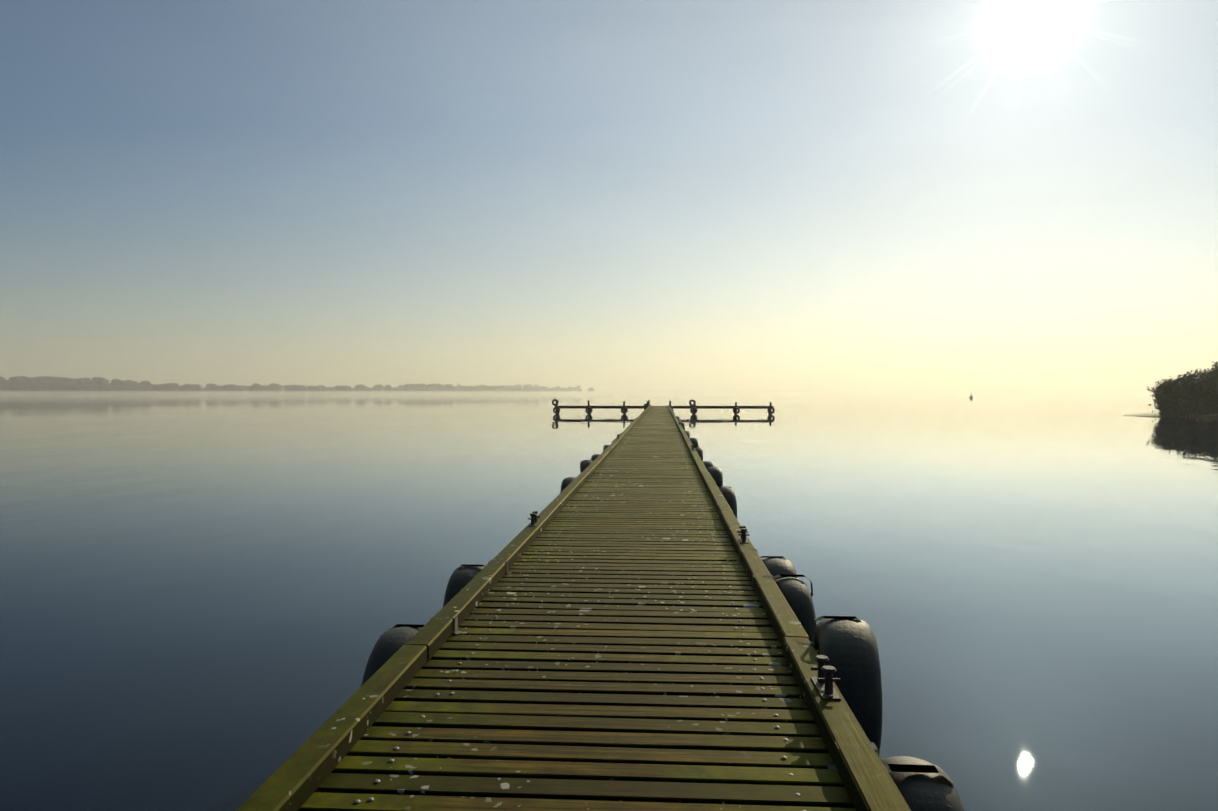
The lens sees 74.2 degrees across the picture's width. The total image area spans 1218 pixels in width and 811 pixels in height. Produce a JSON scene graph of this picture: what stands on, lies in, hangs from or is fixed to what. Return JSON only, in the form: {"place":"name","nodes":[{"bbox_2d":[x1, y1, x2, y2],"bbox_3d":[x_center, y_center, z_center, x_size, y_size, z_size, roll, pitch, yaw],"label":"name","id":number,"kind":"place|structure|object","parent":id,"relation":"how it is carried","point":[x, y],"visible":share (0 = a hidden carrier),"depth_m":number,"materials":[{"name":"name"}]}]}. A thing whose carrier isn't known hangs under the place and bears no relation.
{"place":"outdoors","nodes":[
{"label":"outdoors","id":0,"kind":"place"},
{"bbox_2d":[9,394,571,394],"bbox_3d":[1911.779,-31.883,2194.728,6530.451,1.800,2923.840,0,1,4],"label":"shore bank","id":1,"kind":"structure","parent":0,"point":[277,394],"depth_m":1026.80,"materials":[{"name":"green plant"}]},
{"bbox_2d":[0,389,551,393],"bbox_3d":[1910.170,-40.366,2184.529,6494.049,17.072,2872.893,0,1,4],"label":"shore tree trunks","id":2,"kind":"object","parent":1,"relation":"on","point":[248,393],"depth_m":1027.79,"materials":[{"name":"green plant"}]},
{"bbox_2d":[298,406,855,810],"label":"jetty deck boards","id":3,"kind":"object","parent":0,"point":[744,766],"visible":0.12,"depth_m":3.53,"materials":[{"name":"brown wood"}]},
{"bbox_2d":[235,405,910,810],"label":"pier edge beams","id":4,"kind":"structure","parent":3,"relation":"on","point":[295,779],"depth_m":3.27,"materials":[{"name":"brown wood"}]},
{"bbox_2d":[394,615,461,633],"bbox_3d":[-1.002,1.251,4.349,0.413,0.225,0.057,0,1,4],"label":"fender bracket","id":5,"kind":"object","parent":4,"relation":"attached to","point":[422,626],"visible":0.44,"depth_m":4.34,"materials":[{"name":"black metal"}]},
{"bbox_2d":[458,560,511,573],"bbox_3d":[-0.908,1.220,5.785,0.413,0.205,0.063,0,1,4],"label":"fender bracket","id":6,"kind":"object","parent":4,"relation":"attached to","point":[484,566],"visible":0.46,"depth_m":5.79,"materials":[{"name":"black metal"}]},
{"bbox_2d":[736,549,785,560],"bbox_3d":[1.186,1.223,6.194,0.413,0.225,0.060,0,1,4],"label":"fender strap","id":7,"kind":"object","parent":4,"relation":"attached to","point":[763,556],"visible":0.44,"depth_m":6.21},
{"bbox_2d":[748,574,812,596],"bbox_3d":[1.127,1.204,5.295,0.413,0.171,0.069,0,1,4],"label":"fender bracket","id":8,"kind":"object","parent":4,"relation":"attached to","point":[781,575],"visible":0.65,"depth_m":5.29,"materials":[{"name":"black metal"}]},
{"bbox_2d":[779,616,858,661],"bbox_3d":[1.034,1.153,3.879,0.413,0.266,0.050,0,1,4],"label":"fender bracket","id":9,"kind":"object","parent":4,"relation":"attached to","point":[814,627],"visible":0.48,"depth_m":3.88,"materials":[{"name":"black metal"}]},
{"bbox_2d":[827,741,953,787],"bbox_3d":[0.960,1.286,2.748,0.413,0.245,0.059,0,1,4],"label":"fender bracket","id":10,"kind":"object","parent":4,"relation":"attached to","point":[909,767],"visible":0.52,"depth_m":2.74,"materials":[{"name":"black metal"}]},
{"bbox_2d":[0,394,1217,810],"bbox_3d":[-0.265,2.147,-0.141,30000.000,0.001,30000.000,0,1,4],"label":"lake water","id":11,"kind":"structure","parent":0,"point":[1024,718],"depth_m":10.26,"materials":[{"name":"liquid"}]},
{"bbox_2d":[556,400,771,413],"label":"mooring posts","id":12,"kind":"object","parent":11,"relation":"in","point":[648,404],"visible":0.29,"depth_m":82.22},
{"bbox_2d":[553,407,559,413],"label":"tire","id":13,"kind":"object","parent":12,"relation":"attached to","point":[557,412],"visible":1,"depth_m":82.95,"materials":[{"name":"rubber"}]},
{"bbox_2d":[585,407,592,413],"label":"tire","id":14,"kind":"object","parent":12,"relation":"attached to","point":[587,408],"visible":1,"depth_m":82.73,"materials":[{"name":"rubber"}]},
{"bbox_2d":[621,407,627,413],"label":"tire","id":15,"kind":"object","parent":12,"relation":"attached to","point":[623,412],"visible":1,"depth_m":82.49,"materials":[{"name":"rubber"}]},
{"bbox_2d":[555,406,773,408],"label":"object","id":16,"kind":"structure","parent":12,"relation":"on","point":[674,407],"depth_m":82.53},
{"bbox_2d":[689,399,695,405],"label":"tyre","id":17,"kind":"object","parent":12,"relation":"attached to","point":[690,401],"visible":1,"depth_m":82.04,"materials":[{"name":"rubber"}]},
{"bbox_2d":[690,407,697,413],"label":"tire","id":18,"kind":"object","parent":12,"relation":"attached to","point":[692,412],"visible":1,"depth_m":82.02,"materials":[{"name":"rubber"}]},
{"bbox_2d":[733,407,739,413],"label":"tire","id":19,"kind":"object","parent":12,"relation":"attached to","point":[738,409],"visible":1,"depth_m":81.74,"materials":[{"name":"rubber"}]},
{"bbox_2d":[767,407,774,413],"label":"tire","id":20,"kind":"object","parent":12,"relation":"attached to","point":[768,410],"visible":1,"depth_m":81.51,"materials":[{"name":"rubber"}]},
{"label":"jetty","id":21,"kind":"object","parent":11,"relation":"in","visible":0},
{"bbox_2d":[361,627,421,685],"bbox_3d":[-1.108,1.569,4.316,0.280,0.757,0.757,3,44,2],"label":"fender tyre","id":22,"kind":"object","parent":21,"relation":"attached to","point":[390,642],"visible":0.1,"depth_m":4.14,"materials":[{"name":"black rubber"}]},
{"bbox_2d":[443,566,483,606],"bbox_3d":[-1.001,1.513,5.811,0.264,0.714,0.714,1,-9,3],"label":"fender tyre","id":23,"kind":"object","parent":21,"relation":"attached to","point":[461,578],"visible":0.1,"depth_m":5.63,"materials":[{"name":"black rubber"}]},
{"bbox_2d":[528,511,539,526],"bbox_3d":[-0.688,1.039,7.387,0.090,0.115,0.240,0,1,4],"label":"bollard","id":24,"kind":"object","parent":21,"relation":"on","point":[534,519],"visible":1,"depth_m":7.32,"materials":[{"name":"metal"}]},
{"bbox_2d":[560,477,575,492],"bbox_3d":[-0.574,1.493,12.298,0.263,0.804,0.804,-1,-23,4],"label":"fender tyre","id":25,"kind":"object","parent":21,"relation":"attached to","point":[567,481],"visible":0.19,"depth_m":12.11,"materials":[{"name":"black rubber"}]},
{"bbox_2d":[354,437,805,810],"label":"screws","id":26,"kind":"object","parent":21,"relation":"on","point":[408,732],"visible":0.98,"depth_m":4.01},
{"bbox_2d":[580,459,592,472],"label":"fender tyre","id":27,"kind":"object","parent":21,"relation":"attached to","point":[585,465],"visible":0.17,"depth_m":14.88,"materials":[{"name":"black rubber"}]},
{"bbox_2d":[591,454,599,460],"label":"fender tyre","id":28,"kind":"object","parent":21,"relation":"attached to","point":[594,456],"visible":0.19,"depth_m":17.32,"materials":[{"name":"black rubber"}]},
{"bbox_2d":[690,438,698,447],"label":"fender tyre","id":29,"kind":"object","parent":21,"relation":"attached to","point":[694,441],"visible":0.15,"depth_m":22.18,"materials":[{"name":"black rubber"}]},
{"bbox_2d":[695,447,702,460],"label":"fender tyre","id":30,"kind":"object","parent":21,"relation":"attached to","point":[699,452],"visible":0.19,"depth_m":18.51,"materials":[{"name":"black rubber"}]},
{"bbox_2d":[703,461,714,468],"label":"fender tyre","id":31,"kind":"object","parent":21,"relation":"attached to","point":[708,464],"visible":0.06,"depth_m":15.36,"materials":[{"name":"black rubber"}]},
{"bbox_2d":[707,467,722,486],"bbox_3d":[1.756,1.430,13.547,0.248,0.804,0.804,3,1,3],"label":"fender tyre","id":32,"kind":"object","parent":21,"relation":"attached to","point":[717,474],"visible":0.19,"depth_m":13.28,"materials":[{"name":"black rubber"}]},
{"bbox_2d":[718,486,736,518],"bbox_3d":[1.585,1.499,11.053,0.233,0.784,0.784,2,40,-2],"label":"fender tyre","id":33,"kind":"object","parent":21,"relation":"attached to","point":[727,492],"visible":0.23,"depth_m":10.79,"materials":[{"name":"black rubber"}]},
{"bbox_2d":[737,526,749,543],"bbox_3d":[1.097,1.052,6.568,0.090,0.115,0.240,0,1,5],"label":"bollard","id":34,"kind":"object","parent":21,"relation":"on","point":[743,532],"visible":0.98,"depth_m":6.50,"materials":[{"name":"metal"}]},
{"bbox_2d":[762,558,797,580],"bbox_3d":[1.280,1.535,6.163,0.268,0.738,0.738,0,7,2],"label":"fender tyre","id":35,"kind":"object","parent":21,"relation":"attached to","point":[774,566],"visible":0.15,"depth_m":6.02,"materials":[{"name":"black rubber"}]},
{"bbox_2d":[775,577,816,640],"bbox_3d":[1.192,1.473,5.266,0.209,0.686,0.686,-1,-27,1],"label":"fender tyre","id":36,"kind":"object","parent":21,"relation":"attached to","point":[800,602],"visible":0.25,"depth_m":5.05,"materials":[{"name":"black rubber"}]},
{"bbox_2d":[810,655,840,700],"bbox_3d":[0.880,1.102,3.276,0.090,0.115,0.240,0,1,3],"label":"mooring cleat","id":37,"kind":"object","parent":21,"relation":"on","point":[824,680],"visible":1,"depth_m":3.21,"materials":[{"name":"metal"}]},
{"bbox_2d":[813,619,881,752],"bbox_3d":[1.127,1.389,3.865,0.263,0.734,0.734,2,20,10],"label":"fender tyre","id":38,"kind":"object","parent":21,"relation":"attached to","point":[845,651],"visible":0.46,"depth_m":3.59,"materials":[{"name":"black rubber"}]},
{"bbox_2d":[881,756,963,810],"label":"fender tyre","id":39,"kind":"object","parent":21,"relation":"attached to","point":[934,792],"visible":0.52,"depth_m":2.68,"materials":[{"name":"black rubber"}]},
{"bbox_2d":[1123,412,1217,417],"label":"scrub bank","id":40,"kind":"structure","parent":0,"point":[1213,415],"depth_m":74.21,"materials":[{"name":"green plant"}]},
{"bbox_2d":[1147,361,1217,416],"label":"willow scrub","id":41,"kind":"object","parent":40,"relation":"on","point":[1195,402],"depth_m":73.24,"materials":[{"name":"green plant"}]}
]}

